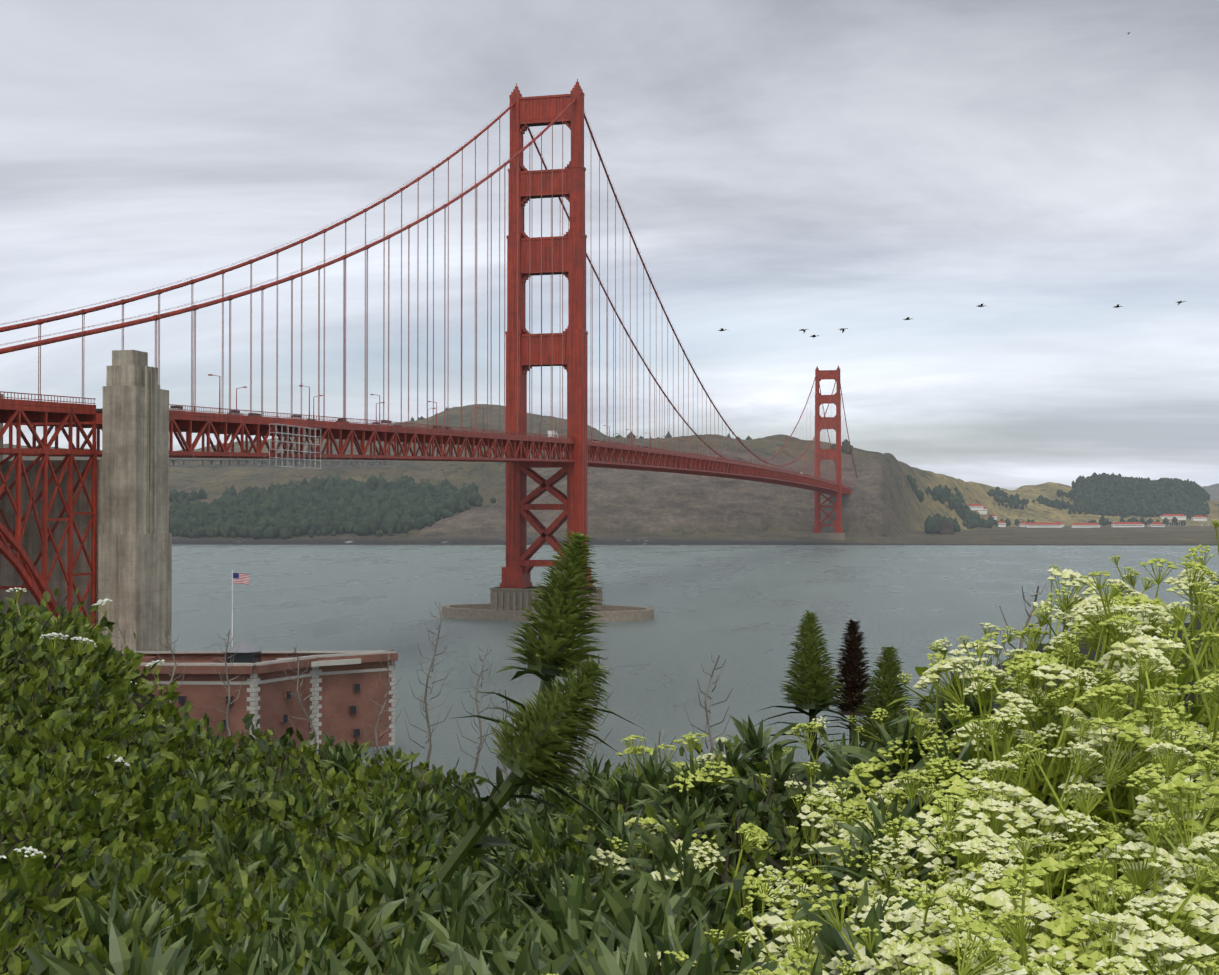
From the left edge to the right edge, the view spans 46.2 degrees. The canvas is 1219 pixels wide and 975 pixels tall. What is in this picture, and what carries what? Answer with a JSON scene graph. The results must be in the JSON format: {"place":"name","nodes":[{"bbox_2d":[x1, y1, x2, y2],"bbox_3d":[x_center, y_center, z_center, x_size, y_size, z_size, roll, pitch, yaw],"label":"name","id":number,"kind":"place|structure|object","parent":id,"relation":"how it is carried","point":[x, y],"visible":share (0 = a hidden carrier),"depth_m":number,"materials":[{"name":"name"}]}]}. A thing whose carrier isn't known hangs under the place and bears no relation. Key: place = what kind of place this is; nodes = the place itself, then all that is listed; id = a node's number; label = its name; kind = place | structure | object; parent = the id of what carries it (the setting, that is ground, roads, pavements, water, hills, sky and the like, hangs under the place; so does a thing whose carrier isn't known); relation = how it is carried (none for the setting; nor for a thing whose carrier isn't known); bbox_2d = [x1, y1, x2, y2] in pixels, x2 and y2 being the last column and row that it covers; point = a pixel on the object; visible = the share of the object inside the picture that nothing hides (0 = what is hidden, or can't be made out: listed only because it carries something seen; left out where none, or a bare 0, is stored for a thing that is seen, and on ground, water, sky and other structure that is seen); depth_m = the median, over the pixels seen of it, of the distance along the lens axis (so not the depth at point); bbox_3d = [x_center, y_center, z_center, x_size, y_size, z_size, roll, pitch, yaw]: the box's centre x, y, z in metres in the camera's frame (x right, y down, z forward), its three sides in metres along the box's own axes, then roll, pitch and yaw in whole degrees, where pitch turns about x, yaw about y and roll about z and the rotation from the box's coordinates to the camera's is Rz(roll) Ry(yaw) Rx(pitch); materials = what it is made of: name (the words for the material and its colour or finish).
{"place":"outdoors","nodes":[
{"label":"outdoors","id":0,"kind":"place"},
{"bbox_2d":[0,452,96,627],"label":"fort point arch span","id":1,"kind":"object","parent":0,"point":[35,583],"visible":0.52,"depth_m":260.48,"materials":[{"name":"red metal"}]},
{"bbox_2d":[0,391,95,454],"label":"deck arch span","id":2,"kind":"object","parent":1,"relation":"on","point":[18,412],"visible":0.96,"depth_m":259.74,"materials":[{"name":"red metal"}]},
{"bbox_2d":[121,640,397,756],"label":"brick fort","id":3,"kind":"structure","parent":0,"point":[346,681],"depth_m":259.51,"materials":[{"name":"brick"}]},
{"bbox_2d":[0,350,171,650],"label":"pylon","id":4,"kind":"object","parent":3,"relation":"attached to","point":[134,564],"visible":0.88,"depth_m":274.62,"materials":[{"name":"concrete"}]},
{"bbox_2d":[232,570,249,645],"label":"flag on flagpole","id":5,"kind":"object","parent":3,"relation":"on","point":[240,578],"visible":0.98,"depth_m":264.81,"materials":[{"name":"white paint"}]},
{"bbox_2d":[0,0,1218,489],"label":"sky","id":6,"kind":"structure","parent":0,"point":[777,169],"materials":[{"name":"grey"}]},
{"bbox_2d":[3,404,1218,545],"bbox_3d":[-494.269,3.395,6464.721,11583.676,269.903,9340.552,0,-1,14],"label":"hills","id":7,"kind":"structure","parent":0,"point":[632,507],"depth_m":2088.83,"materials":[{"name":"brown soil"}]},
{"bbox_2d":[169,407,1210,539],"bbox_3d":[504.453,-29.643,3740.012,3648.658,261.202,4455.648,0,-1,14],"label":"headland trees","id":8,"kind":"object","parent":7,"relation":"on","point":[372,505],"visible":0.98,"depth_m":2096.26,"materials":[{"name":"green plant"}]},
{"bbox_2d":[824,485,851,494],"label":"deck side","id":9,"kind":"structure","parent":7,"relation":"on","point":[846,490],"depth_m":1971.51,"materials":[{"name":"red metal"}]},
{"bbox_2d":[882,518,954,536],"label":"needles rock","id":10,"kind":"object","parent":7,"relation":"on","point":[946,527],"visible":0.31,"depth_m":2303.09,"materials":[{"name":"grey stone"}]},
{"bbox_2d":[968,504,1206,527],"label":"buildings","id":11,"kind":"structure","parent":7,"relation":"on","point":[980,508],"depth_m":2947.32,"materials":[{"name":"white"}]},
{"bbox_2d":[47,615,1218,959],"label":"bluff ground","id":12,"kind":"structure","parent":0,"point":[1093,653],"depth_m":3.50,"materials":[{"name":"green plant"}]},
{"bbox_2d":[0,587,169,865],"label":"white flowers","id":13,"kind":"object","parent":12,"relation":"on","point":[118,760],"visible":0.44,"depth_m":5.91,"materials":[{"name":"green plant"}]},
{"bbox_2d":[0,587,886,974],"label":"green shrubs","id":14,"kind":"object","parent":12,"relation":"on","point":[70,719],"visible":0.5,"depth_m":3.93,"materials":[{"name":"green plant"}]},
{"bbox_2d":[23,656,1046,974],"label":"long-leaved plants","id":15,"kind":"object","parent":12,"relation":"on","point":[573,914],"visible":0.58,"depth_m":2.64,"materials":[{"name":"green plant"}]},
{"bbox_2d":[108,583,1053,805],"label":"bare shrubs","id":16,"kind":"object","parent":12,"relation":"on","point":[426,710],"visible":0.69,"depth_m":7.04,"materials":[{"name":"plant"}]},
{"bbox_2d":[436,530,1218,897],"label":"conifer trees","id":17,"kind":"object","parent":12,"relation":"on","point":[552,724],"visible":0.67,"depth_m":2.95,"materials":[{"name":"green plant"}]},
{"bbox_2d":[542,519,1218,974],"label":"umbel flower plants","id":18,"kind":"object","parent":12,"relation":"on","point":[1154,903],"visible":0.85,"depth_m":2.27,"materials":[{"name":"green plant"}]},
{"bbox_2d":[171,545,1218,817],"bbox_3d":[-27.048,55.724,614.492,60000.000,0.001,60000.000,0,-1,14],"label":"bay water","id":19,"kind":"structure","parent":0,"point":[741,609],"depth_m":629.57,"materials":[{"name":"grey liquid"}]},
{"bbox_2d":[442,533,844,621],"bbox_3d":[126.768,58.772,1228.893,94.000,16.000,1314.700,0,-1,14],"label":"tower piers","id":20,"kind":"structure","parent":19,"relation":"in","point":[505,604],"depth_m":606.72,"materials":[{"name":"concrete"}]},
{"bbox_2d":[500,79,592,588],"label":"tower","id":21,"kind":"structure","parent":20,"relation":"on","point":[526,113],"depth_m":613.22,"materials":[{"name":"red metal"}]},
{"bbox_2d":[0,96,857,478],"bbox_3d":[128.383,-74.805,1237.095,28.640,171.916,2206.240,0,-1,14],"label":"cables","id":22,"kind":"object","parent":21,"relation":"on","point":[124,324],"visible":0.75,"depth_m":397.80,"materials":[{"name":"red metal"}]},
{"bbox_2d":[38,115,849,486],"bbox_3d":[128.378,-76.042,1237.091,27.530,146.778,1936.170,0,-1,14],"label":"suspender ropes","id":23,"kind":"object","parent":22,"relation":"hanging from","point":[476,339],"visible":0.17,"depth_m":523.10,"materials":[{"name":"brown metal"}]},
{"bbox_2d":[9,404,574,461],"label":"bridge deck","id":24,"kind":"structure","parent":23,"relation":"hanging from","point":[189,423],"depth_m":386.96,"materials":[{"name":"red metal"}]},
{"bbox_2d":[169,424,407,468],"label":"maintenance scaffold","id":25,"kind":"object","parent":24,"relation":"on","point":[276,461],"visible":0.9,"depth_m":347.19,"materials":[{"name":"grey metal"}]},
{"bbox_2d":[89,408,557,440],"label":"road deck slab","id":26,"kind":"structure","parent":24,"relation":"on","point":[99,410],"depth_m":316.56,"materials":[{"name":"grey concrete"}]},
{"bbox_2d":[528,438,838,491],"bbox_3d":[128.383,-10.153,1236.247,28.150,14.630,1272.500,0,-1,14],"label":"deck","id":27,"kind":"structure","parent":23,"relation":"hanging from","point":[682,463],"depth_m":877.10,"materials":[{"name":"red metal"}]},
{"bbox_2d":[813,365,842,532],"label":"tower","id":28,"kind":"structure","parent":20,"relation":"on","point":[836,427],"depth_m":1854.32,"materials":[{"name":"red metal"}]},
{"bbox_2d":[717,32,1186,337],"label":"birds","id":29,"kind":"object","parent":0,"point":[981,305],"visible":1,"depth_m":233.66},
{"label":"road slab","id":30,"kind":"object","parent":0,"visible":0},
{"bbox_2d":[208,374,853,484],"bbox_3d":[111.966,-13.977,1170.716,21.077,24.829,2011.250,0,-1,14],"label":"street lamps","id":31,"kind":"object","parent":30,"relation":"on","point":[483,423],"visible":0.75,"depth_m":503.28,"materials":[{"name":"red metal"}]},
{"bbox_3d":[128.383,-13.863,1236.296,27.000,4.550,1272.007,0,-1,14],"label":"main road deck slab","id":32,"kind":"object","parent":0,"visible":0},
{"bbox_2d":[307,418,450,429],"bbox_3d":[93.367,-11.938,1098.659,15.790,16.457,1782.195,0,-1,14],"label":"cars","id":33,"kind":"object","parent":32,"relation":"on","point":[446,428],"visible":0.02,"depth_m":477.85,"materials":[{"name":"grey paint"}]},
{"bbox_2d":[372,420,392,425],"bbox_3d":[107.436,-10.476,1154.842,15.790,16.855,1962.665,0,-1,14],"label":"bridge traffic","id":34,"kind":"object","parent":32,"relation":"on","point":[389,423],"depth_m":428.67,"materials":[{"name":"grey paint"}]},
{"bbox_2d":[228,410,647,448],"bbox_3d":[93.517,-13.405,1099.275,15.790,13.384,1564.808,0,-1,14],"label":"vehicle","id":35,"kind":"object","parent":32,"relation":"on","point":[237,412],"depth_m":339.98,"materials":[{"name":"grey paint"}]},
{"bbox_2d":[169,406,801,473],"bbox_3d":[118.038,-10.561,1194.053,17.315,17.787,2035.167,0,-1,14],"label":"cars","id":36,"kind":"object","parent":32,"relation":"on","point":[299,416],"visible":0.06,"depth_m":370.31,"materials":[{"name":"white paint"}]}
]}

